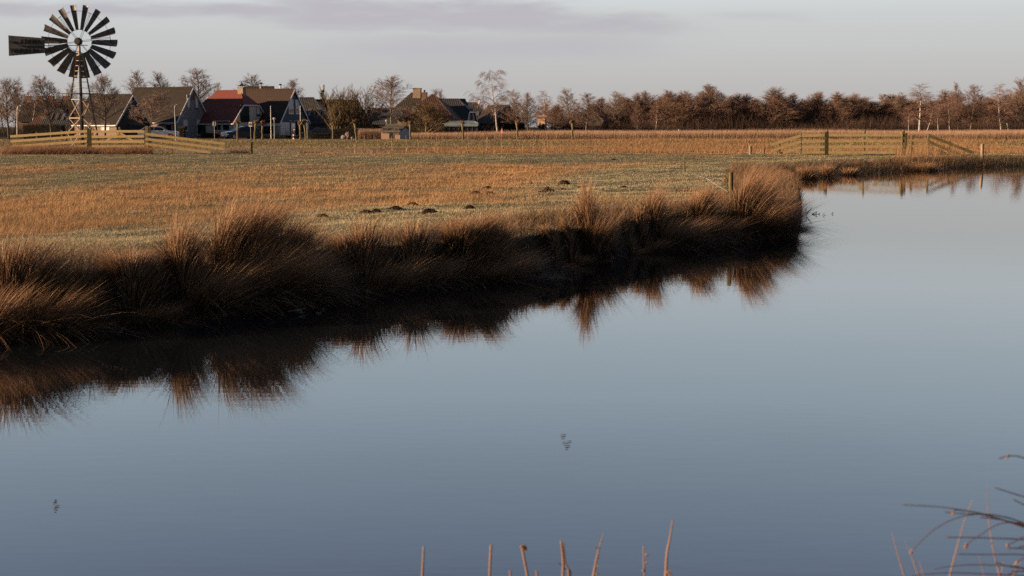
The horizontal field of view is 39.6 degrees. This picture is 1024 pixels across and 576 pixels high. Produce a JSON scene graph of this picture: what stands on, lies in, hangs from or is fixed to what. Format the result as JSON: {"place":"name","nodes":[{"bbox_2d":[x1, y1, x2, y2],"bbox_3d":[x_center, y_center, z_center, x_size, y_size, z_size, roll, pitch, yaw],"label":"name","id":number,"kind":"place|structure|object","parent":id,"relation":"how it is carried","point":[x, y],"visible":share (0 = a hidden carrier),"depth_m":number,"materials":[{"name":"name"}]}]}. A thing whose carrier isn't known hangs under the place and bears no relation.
{"place":"outdoors","nodes":[
{"label":"outdoors","id":0,"kind":"place"},
{"bbox_2d":[71,94,149,137],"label":"brick house","id":1,"kind":"structure","parent":0,"point":[122,120],"depth_m":204.05,"materials":[{"name":"white paint"}]},
{"bbox_2d":[0,147,368,153],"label":"ditch edge grass","id":2,"kind":"structure","parent":0,"point":[180,151],"depth_m":111.07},
{"bbox_2d":[0,166,1023,575],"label":"water","id":3,"kind":"structure","parent":0,"point":[830,400],"depth_m":10.66,"materials":[{"name":"blue liquid"}]},
{"bbox_2d":[0,127,1023,330],"bbox_3d":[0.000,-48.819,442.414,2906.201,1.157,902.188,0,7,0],"label":"ground","id":4,"kind":"structure","parent":0,"point":[544,244],"depth_m":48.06,"materials":[{"name":"plant"}]},
{"bbox_2d":[0,78,34,138],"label":"street tree","id":5,"kind":"object","parent":4,"relation":"on","point":[9,92],"visible":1,"depth_m":158.53,"materials":[{"name":"brown plant"}]},
{"bbox_2d":[24,75,43,119],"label":"birch tree","id":6,"kind":"object","parent":4,"relation":"on","point":[35,106],"visible":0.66,"depth_m":230.43,"materials":[{"name":"brown plant"}]},
{"bbox_2d":[0,276,79,348],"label":"rush tussock","id":7,"kind":"object","parent":4,"relation":"on","point":[8,322],"visible":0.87,"depth_m":14.48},
{"bbox_2d":[13,74,69,136],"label":"street tree","id":8,"kind":"object","parent":4,"relation":"on","point":[45,101],"visible":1,"depth_m":160.10,"materials":[{"name":"brown plant"}]},
{"bbox_2d":[21,124,65,138],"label":"dark hedge","id":9,"kind":"object","parent":4,"relation":"on","point":[34,128],"visible":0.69,"depth_m":193.98,"materials":[{"name":"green plant"}]},
{"bbox_2d":[16,94,77,131],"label":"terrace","id":10,"kind":"structure","parent":4,"relation":"on","point":[22,120],"depth_m":245.88,"materials":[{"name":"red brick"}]},
{"bbox_2d":[22,99,74,128],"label":"house","id":11,"kind":"structure","parent":4,"relation":"on","point":[36,120],"depth_m":214.45,"materials":[{"name":"red brick"}]},
{"bbox_2d":[10,127,91,149],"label":"wooden fence","id":12,"kind":"object","parent":4,"relation":"on","point":[87,141],"visible":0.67,"depth_m":87.16,"materials":[{"name":"brown wood"}]},
{"bbox_2d":[41,108,74,135],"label":"house","id":13,"kind":"structure","parent":4,"relation":"on","point":[63,121],"depth_m":206.44,"materials":[{"name":"grey brick"}]},
{"bbox_2d":[8,4,117,148],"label":"wind pump","id":14,"kind":"object","parent":4,"relation":"on","point":[20,45],"visible":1,"depth_m":91.03,"materials":[{"name":"metal"}]},
{"bbox_2d":[62,84,79,116],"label":"bare tree","id":15,"kind":"object","parent":4,"relation":"on","point":[69,97],"visible":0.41,"depth_m":233.03,"materials":[{"name":"brown plant"}]},
{"bbox_2d":[0,138,157,154],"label":"weeds","id":16,"kind":"object","parent":4,"relation":"on","point":[48,150],"visible":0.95,"depth_m":83.07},
{"bbox_2d":[0,220,168,346],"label":"rush tussock","id":17,"kind":"object","parent":4,"relation":"on","point":[22,274],"visible":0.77,"depth_m":14.96,"materials":[{"name":"plant"}]},
{"bbox_2d":[18,262,159,336],"bbox_3d":[-4.540,0.141,15.318,1.765,0.867,1.628,-3,7,-25],"label":"rush tussock","id":18,"kind":"object","parent":4,"relation":"on","point":[89,283],"visible":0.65,"depth_m":15.36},
{"bbox_2d":[78,73,136,138],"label":"street tree","id":19,"kind":"object","parent":4,"relation":"on","point":[103,84],"visible":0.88,"depth_m":163.38,"materials":[{"name":"brown plant"}]},
{"bbox_2d":[90,127,144,147],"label":"farm gate","id":20,"kind":"structure","parent":4,"relation":"on","point":[119,134],"depth_m":85.39,"materials":[{"name":"brown wood"}]},
{"bbox_2d":[121,70,146,93],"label":"alder tree","id":21,"kind":"object","parent":4,"relation":"on","point":[131,84],"visible":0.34,"depth_m":243.26,"materials":[{"name":"brown plant"}]},
{"bbox_2d":[69,241,242,333],"bbox_3d":[-4.088,0.008,15.908,2.792,1.061,2.475,0,7,0],"label":"rush tussock","id":22,"kind":"object","parent":4,"relation":"on","point":[116,267],"visible":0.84,"depth_m":15.78,"materials":[{"name":"plant"}]},
{"bbox_2d":[125,89,191,126],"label":"street tree","id":23,"kind":"object","parent":4,"relation":"on","point":[153,107],"visible":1,"depth_m":176.86,"materials":[{"name":"brown plant"}]},
{"bbox_2d":[138,126,179,138],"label":"parked car","id":24,"kind":"object","parent":4,"relation":"on","point":[159,130],"visible":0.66,"depth_m":164.24,"materials":[{"name":"white paint"}]},
{"bbox_2d":[132,87,205,136],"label":"brick house","id":25,"kind":"structure","parent":4,"relation":"on","point":[184,98],"depth_m":213.65,"materials":[{"name":"brown paint"}]},
{"bbox_2d":[145,126,224,153],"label":"wooden fence","id":26,"kind":"object","parent":4,"relation":"on","point":[148,135],"visible":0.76,"depth_m":84.00,"materials":[{"name":"brown wood"}]},
{"bbox_2d":[180,68,221,101],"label":"alder tree","id":27,"kind":"object","parent":4,"relation":"on","point":[201,83],"visible":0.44,"depth_m":243.21,"materials":[{"name":"brown plant"}]},
{"bbox_2d":[126,204,318,322],"bbox_3d":[-3.385,-0.240,16.527,2.730,1.573,2.475,0,7,0],"label":"rush tussock","id":28,"kind":"object","parent":4,"relation":"on","point":[215,295],"visible":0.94,"depth_m":16.34,"materials":[{"name":"plant"}]},
{"bbox_2d":[198,83,263,136],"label":"cottage","id":29,"kind":"structure","parent":4,"relation":"on","point":[225,109],"depth_m":215.94,"materials":[{"name":"red paint"}]},
{"bbox_2d":[221,126,261,138],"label":"parked car","id":30,"kind":"object","parent":4,"relation":"on","point":[244,131],"visible":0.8,"depth_m":166.41,"materials":[{"name":"blue paint"}]},
{"bbox_2d":[183,186,343,315],"bbox_3d":[-2.867,-0.375,17.093,2.405,1.775,2.474,-6,9,-44],"label":"rush tussock","id":31,"kind":"object","parent":4,"relation":"on","point":[224,250],"visible":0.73,"depth_m":16.99,"materials":[{"name":"plant"}]},
{"bbox_2d":[0,123,542,136],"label":"garden scrub","id":32,"kind":"object","parent":4,"relation":"on","point":[12,132],"visible":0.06,"depth_m":222.81,"materials":[{"name":"brown plant"}]},
{"bbox_2d":[246,84,310,134],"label":"house","id":33,"kind":"structure","parent":4,"relation":"on","point":[286,105],"depth_m":220.36,"materials":[{"name":"brown paint"}]},
{"bbox_2d":[199,188,406,312],"bbox_3d":[-2.596,-0.392,17.491,2.991,1.735,2.757,0,7,0],"label":"rush tussock","id":34,"kind":"object","parent":4,"relation":"on","point":[305,279],"visible":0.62,"depth_m":17.37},
{"bbox_2d":[299,97,335,131],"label":"house","id":35,"kind":"structure","parent":4,"relation":"on","point":[315,120],"depth_m":227.10,"materials":[{"name":"brown paint"}]},
{"bbox_2d":[276,212,385,304],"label":"rush tussock","id":36,"kind":"object","parent":4,"relation":"on","point":[309,238],"visible":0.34,"depth_m":17.92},
{"bbox_2d":[298,83,365,128],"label":"willow shrub","id":37,"kind":"object","parent":4,"relation":"on","point":[338,119],"visible":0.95,"depth_m":205.90,"materials":[{"name":"brown plant"}]},
{"bbox_2d":[330,128,375,138],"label":"dark hedge","id":38,"kind":"object","parent":4,"relation":"on","point":[338,133],"visible":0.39,"depth_m":186.06,"materials":[{"name":"brown plant"}]},
{"bbox_2d":[333,84,394,128],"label":"willow shrub","id":39,"kind":"object","parent":4,"relation":"on","point":[361,121],"visible":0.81,"depth_m":207.82,"materials":[{"name":"brown plant"}]},
{"bbox_2d":[319,232,414,296],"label":"rush tussock","id":40,"kind":"object","parent":4,"relation":"on","point":[343,249],"visible":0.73,"depth_m":18.62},
{"bbox_2d":[357,128,380,138],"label":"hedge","id":41,"kind":"object","parent":4,"relation":"on","point":[372,133],"visible":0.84,"depth_m":158.39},
{"bbox_2d":[365,108,403,129],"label":"house","id":42,"kind":"structure","parent":4,"relation":"on","point":[382,123],"depth_m":222.40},
{"bbox_2d":[311,211,467,296],"bbox_3d":[-1.599,-0.428,18.747,2.745,1.326,2.342,0,7,0],"label":"rush tussock","id":43,"kind":"object","parent":4,"relation":"on","point":[394,284],"visible":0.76,"depth_m":18.78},
{"bbox_2d":[360,74,419,123],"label":"bare tree","id":44,"kind":"object","parent":4,"relation":"on","point":[395,93],"visible":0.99,"depth_m":203.83,"materials":[{"name":"brown plant"}]},
{"bbox_2d":[380,124,411,138],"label":"shed","id":45,"kind":"structure","parent":4,"relation":"on","point":[395,131],"depth_m":156.82,"materials":[{"name":"brown wood"}]},
{"bbox_2d":[0,163,807,313],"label":"bank grass","id":46,"kind":"structure","parent":4,"relation":"on","point":[794,185],"depth_m":23.07,"materials":[{"name":"plant"}]},
{"bbox_2d":[395,88,427,111],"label":"farmhouse","id":47,"kind":"object","parent":4,"relation":"on","point":[419,94],"visible":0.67,"depth_m":229.21,"materials":[{"name":"beige brick"}]},
{"bbox_2d":[377,101,453,132],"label":"shrub","id":48,"kind":"object","parent":4,"relation":"on","point":[427,111],"visible":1,"depth_m":196.41,"materials":[{"name":"brown plant"}]},
{"bbox_2d":[395,94,461,126],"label":"farmhouse","id":49,"kind":"object","parent":4,"relation":"on","point":[436,100],"visible":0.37,"depth_m":212.37,"materials":[{"name":"black brick"}]},
{"bbox_2d":[382,207,501,291],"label":"rush tussock","id":50,"kind":"object","parent":4,"relation":"on","point":[411,247],"visible":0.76,"depth_m":19.42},
{"bbox_2d":[442,99,477,121],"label":"house","id":51,"kind":"structure","parent":4,"relation":"on","point":[464,112],"depth_m":217.85,"materials":[{"name":"grey brick"}]},
{"bbox_2d":[444,121,478,133],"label":"conservatory","id":52,"kind":"object","parent":4,"relation":"on","point":[472,126],"visible":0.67,"depth_m":203.90,"materials":[{"name":"grey glass"}]},
{"bbox_2d":[396,212,580,287],"bbox_3d":[-0.217,-0.512,20.021,3.416,1.190,3.232,0,7,0],"label":"rush tussock","id":53,"kind":"object","parent":4,"relation":"on","point":[460,232],"visible":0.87,"depth_m":19.97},
{"bbox_2d":[465,70,524,130],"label":"birch tree","id":54,"kind":"object","parent":4,"relation":"on","point":[500,99],"visible":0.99,"depth_m":202.40,"materials":[{"name":"brown plant"}]},
{"bbox_2d":[477,105,523,131],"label":"shrub","id":55,"kind":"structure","parent":4,"relation":"on","point":[483,119],"depth_m":234.27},
{"bbox_2d":[503,122,525,131],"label":"dark hedge","id":56,"kind":"object","parent":4,"relation":"on","point":[507,126],"visible":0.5,"depth_m":218.78,"materials":[{"name":"black plant"}]},
{"bbox_2d":[499,93,533,122],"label":"bare tree","id":57,"kind":"object","parent":4,"relation":"on","point":[509,115],"visible":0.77,"depth_m":224.57,"materials":[{"name":"brown plant"}]},
{"bbox_2d":[459,206,579,282],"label":"rush tussock","id":58,"kind":"object","parent":4,"relation":"on","point":[495,231],"visible":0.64,"depth_m":20.32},
{"bbox_2d":[515,92,543,130],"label":"bare tree","id":59,"kind":"object","parent":4,"relation":"on","point":[528,104],"visible":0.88,"depth_m":226.41,"materials":[{"name":"brown plant"}]},
{"bbox_2d":[497,214,578,278],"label":"rush tussock","id":60,"kind":"object","parent":4,"relation":"on","point":[535,264],"visible":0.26,"depth_m":20.71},
{"bbox_2d":[531,90,555,120],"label":"birch tree","id":61,"kind":"object","parent":4,"relation":"on","point":[544,102],"visible":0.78,"depth_m":232.09,"materials":[{"name":"brown plant"}]},
{"bbox_2d":[539,103,569,130],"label":"brown tree","id":62,"kind":"object","parent":4,"relation":"on","point":[558,119],"visible":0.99,"depth_m":219.43,"materials":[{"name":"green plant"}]},
{"bbox_2d":[532,223,584,269],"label":"rush tussock","id":63,"kind":"object","parent":4,"relation":"on","point":[554,244],"visible":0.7,"depth_m":21.86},
{"bbox_2d":[558,540,570,575],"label":"reed","id":64,"kind":"object","parent":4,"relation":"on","point":[564,557],"visible":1,"depth_m":4.63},
{"bbox_2d":[543,87,586,119],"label":"bare tree","id":65,"kind":"object","parent":4,"relation":"on","point":[565,104],"visible":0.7,"depth_m":237.67,"materials":[{"name":"brown plant"}]},
{"bbox_2d":[550,213,601,266],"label":"rush tussock","id":66,"kind":"object","parent":4,"relation":"on","point":[569,235],"visible":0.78,"depth_m":22.33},
{"bbox_2d":[557,105,618,130],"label":"bush","id":67,"kind":"object","parent":4,"relation":"on","point":[596,124],"visible":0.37,"depth_m":226.69,"materials":[{"name":"plant"}]},
{"bbox_2d":[566,92,611,130],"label":"alder tree","id":68,"kind":"object","parent":4,"relation":"on","point":[586,98],"visible":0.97,"depth_m":215.86,"materials":[{"name":"brown plant"}]},
{"bbox_2d":[554,173,636,263],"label":"rush tussock","id":69,"kind":"object","parent":4,"relation":"on","point":[600,243],"visible":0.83,"depth_m":22.75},
{"bbox_2d":[593,91,635,130],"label":"bare tree","id":70,"kind":"object","parent":4,"relation":"on","point":[616,109],"visible":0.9,"depth_m":227.42,"materials":[{"name":"brown plant"}]},
{"bbox_2d":[608,96,650,126],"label":"brown tree","id":71,"kind":"object","parent":4,"relation":"on","point":[628,104],"visible":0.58,"depth_m":231.01,"materials":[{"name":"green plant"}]},
{"bbox_2d":[611,209,658,254],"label":"rush tussock","id":72,"kind":"object","parent":4,"relation":"on","point":[631,238],"visible":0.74,"depth_m":24.27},
{"bbox_2d":[628,101,644,129],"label":"alder tree","id":73,"kind":"object","parent":4,"relation":"on","point":[637,114],"visible":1,"depth_m":214.28,"materials":[{"name":"brown plant"}]},
{"bbox_2d":[624,102,660,129],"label":"brown tree","id":74,"kind":"object","parent":4,"relation":"on","point":[646,115],"visible":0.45,"depth_m":231.66,"materials":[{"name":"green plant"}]},
{"bbox_2d":[619,203,686,253],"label":"rush tussock","id":75,"kind":"object","parent":4,"relation":"on","point":[643,231],"visible":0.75,"depth_m":24.67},
{"bbox_2d":[299,144,1023,153],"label":"sedge","id":76,"kind":"object","parent":4,"relation":"on","point":[651,150],"visible":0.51,"depth_m":98.56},
{"bbox_2d":[640,89,691,129],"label":"brown tree","id":77,"kind":"object","parent":4,"relation":"on","point":[669,99],"visible":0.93,"depth_m":225.30,"materials":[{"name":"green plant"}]},
{"bbox_2d":[665,90,706,128],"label":"brown tree","id":78,"kind":"object","parent":4,"relation":"on","point":[685,103],"visible":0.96,"depth_m":224.72,"materials":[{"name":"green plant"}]},
{"bbox_2d":[614,179,763,251],"bbox_3d":[2.999,-1.239,25.303,2.924,1.517,3.037,6,9,40],"label":"rush tussock","id":79,"kind":"object","parent":4,"relation":"on","point":[691,236],"visible":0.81,"depth_m":25.19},
{"bbox_2d":[689,83,736,127],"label":"brown tree","id":80,"kind":"object","parent":4,"relation":"on","point":[710,95],"visible":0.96,"depth_m":225.50,"materials":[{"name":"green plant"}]},
{"bbox_2d":[411,127,1023,138],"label":"reed bed","id":81,"kind":"object","parent":4,"relation":"on","point":[765,134],"visible":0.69,"depth_m":164.75,"materials":[{"name":"plant"}]},
{"bbox_2d":[668,183,785,246],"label":"rush tussock","id":82,"kind":"object","parent":4,"relation":"on","point":[702,203],"visible":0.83,"depth_m":26.32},
{"bbox_2d":[728,93,768,127],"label":"brown tree","id":83,"kind":"object","parent":4,"relation":"on","point":[743,107],"visible":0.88,"depth_m":227.66,"materials":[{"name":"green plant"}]},
{"bbox_2d":[512,136,1023,147],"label":"embankment sedge","id":84,"kind":"object","parent":4,"relation":"on","point":[961,142],"visible":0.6,"depth_m":136.16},
{"bbox_2d":[747,86,799,127],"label":"brown tree","id":85,"kind":"object","parent":4,"relation":"on","point":[776,103],"visible":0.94,"depth_m":226.52,"materials":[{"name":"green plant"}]},
{"bbox_2d":[724,162,823,240],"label":"rush tussock","id":86,"kind":"object","parent":4,"relation":"on","point":[750,206],"visible":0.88,"depth_m":27.36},
{"bbox_2d":[550,110,1021,132],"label":"undergrowth","id":87,"kind":"object","parent":4,"relation":"on","point":[883,125],"visible":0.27,"depth_m":224.73,"materials":[{"name":"brown plant"}]},
{"bbox_2d":[776,93,806,127],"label":"brown tree","id":88,"kind":"object","parent":4,"relation":"on","point":[796,106],"visible":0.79,"depth_m":228.43,"materials":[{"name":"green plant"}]},
{"bbox_2d":[737,168,849,238],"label":"rush tussock","id":89,"kind":"object","parent":4,"relation":"on","point":[800,221],"visible":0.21,"depth_m":28.12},
{"bbox_2d":[770,132,824,154],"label":"wooden fence","id":90,"kind":"object","parent":4,"relation":"on","point":[821,142],"visible":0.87,"depth_m":82.63,"materials":[{"name":"brown wood"}]},
{"bbox_2d":[793,164,828,178],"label":"rush tussock","id":91,"kind":"object","parent":4,"relation":"on","point":[810,173],"visible":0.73,"depth_m":57.19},
{"bbox_2d":[795,91,836,127],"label":"brown tree","id":92,"kind":"object","parent":4,"relation":"on","point":[811,107],"visible":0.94,"depth_m":229.25,"materials":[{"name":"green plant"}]},
{"bbox_2d":[817,163,839,176],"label":"rush tussock","id":93,"kind":"object","parent":4,"relation":"on","point":[826,171],"visible":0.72,"depth_m":59.35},
{"bbox_2d":[815,91,867,130],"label":"brown tree","id":94,"kind":"object","parent":4,"relation":"on","point":[838,102],"visible":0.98,"depth_m":227.55,"materials":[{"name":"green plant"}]},
{"bbox_2d":[824,130,906,155],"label":"farm gate","id":95,"kind":"structure","parent":4,"relation":"on","point":[902,140],"depth_m":80.74,"materials":[{"name":"brown wood"}]},
{"bbox_2d":[849,97,881,124],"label":"brown tree","id":96,"kind":"object","parent":4,"relation":"on","point":[863,102],"visible":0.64,"depth_m":233.40,"materials":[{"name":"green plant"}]},
{"bbox_2d":[720,149,1023,183],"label":"bank grass","id":97,"kind":"structure","parent":4,"relation":"on","point":[740,167],"depth_m":65.73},
{"bbox_2d":[892,83,952,130],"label":"birch tree","id":98,"kind":"object","parent":4,"relation":"on","point":[920,95],"visible":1,"depth_m":212.10,"materials":[{"name":"brown plant"}]},
{"bbox_2d":[894,160,953,170],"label":"rush tussock","id":99,"kind":"object","parent":4,"relation":"on","point":[928,167],"visible":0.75,"depth_m":67.11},
{"bbox_2d":[895,133,960,169],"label":"pond corner reeds","id":100,"kind":"object","parent":4,"relation":"on","point":[917,152],"visible":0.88,"depth_m":73.35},
{"bbox_2d":[908,134,973,155],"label":"wooden fence","id":101,"kind":"object","parent":4,"relation":"on","point":[912,140],"visible":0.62,"depth_m":78.97,"materials":[{"name":"brown wood"}]},
{"bbox_2d":[937,90,964,126],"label":"brown tree","id":102,"kind":"object","parent":4,"relation":"on","point":[943,96],"visible":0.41,"depth_m":233.46,"materials":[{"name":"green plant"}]},
{"bbox_2d":[942,81,969,129],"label":"alder tree","id":103,"kind":"object","parent":4,"relation":"on","point":[955,86],"visible":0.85,"depth_m":220.25,"materials":[{"name":"brown plant"}]},
{"bbox_2d":[901,454,1023,575],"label":"rush plant","id":104,"kind":"object","parent":4,"relation":"on","point":[1018,523],"visible":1,"depth_m":4.14,"materials":[{"name":"brown plant"}]},
{"bbox_2d":[952,84,992,129],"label":"alder tree","id":105,"kind":"object","parent":4,"relation":"on","point":[973,102],"visible":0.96,"depth_m":218.92,"materials":[{"name":"brown plant"}]},
{"bbox_2d":[970,104,1012,126],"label":"brown tree","id":106,"kind":"object","parent":4,"relation":"on","point":[994,119],"visible":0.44,"depth_m":232.16,"materials":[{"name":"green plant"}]},
{"bbox_2d":[976,82,1023,130],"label":"birch tree","id":107,"kind":"object","parent":4,"relation":"on","point":[997,100],"visible":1,"depth_m":214.14,"materials":[{"name":"brown plant"}]},
{"bbox_2d":[994,91,1017,129],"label":"birch tree","id":108,"kind":"object","parent":4,"relation":"on","point":[1002,106],"visible":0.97,"depth_m":214.65,"materials":[{"name":"brown plant"}]},
{"bbox_2d":[1004,78,1023,129],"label":"bare tree","id":109,"kind":"object","parent":4,"relation":"on","point":[1020,94],"visible":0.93,"depth_m":217.52,"materials":[{"name":"brown plant"}]},
{"bbox_2d":[0,138,1023,147],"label":"embankment grass","id":110,"kind":"structure","parent":0,"point":[357,145],"depth_m":136.38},
{"bbox_2d":[1,139,1022,139],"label":"road","id":111,"kind":"structure","parent":0,"point":[420,139],"depth_m":154.60,"materials":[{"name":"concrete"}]},
{"bbox_2d":[0,0,1023,126],"label":"sky","id":112,"kind":"structure","parent":0,"point":[599,48],"materials":[{"name":"grey"}]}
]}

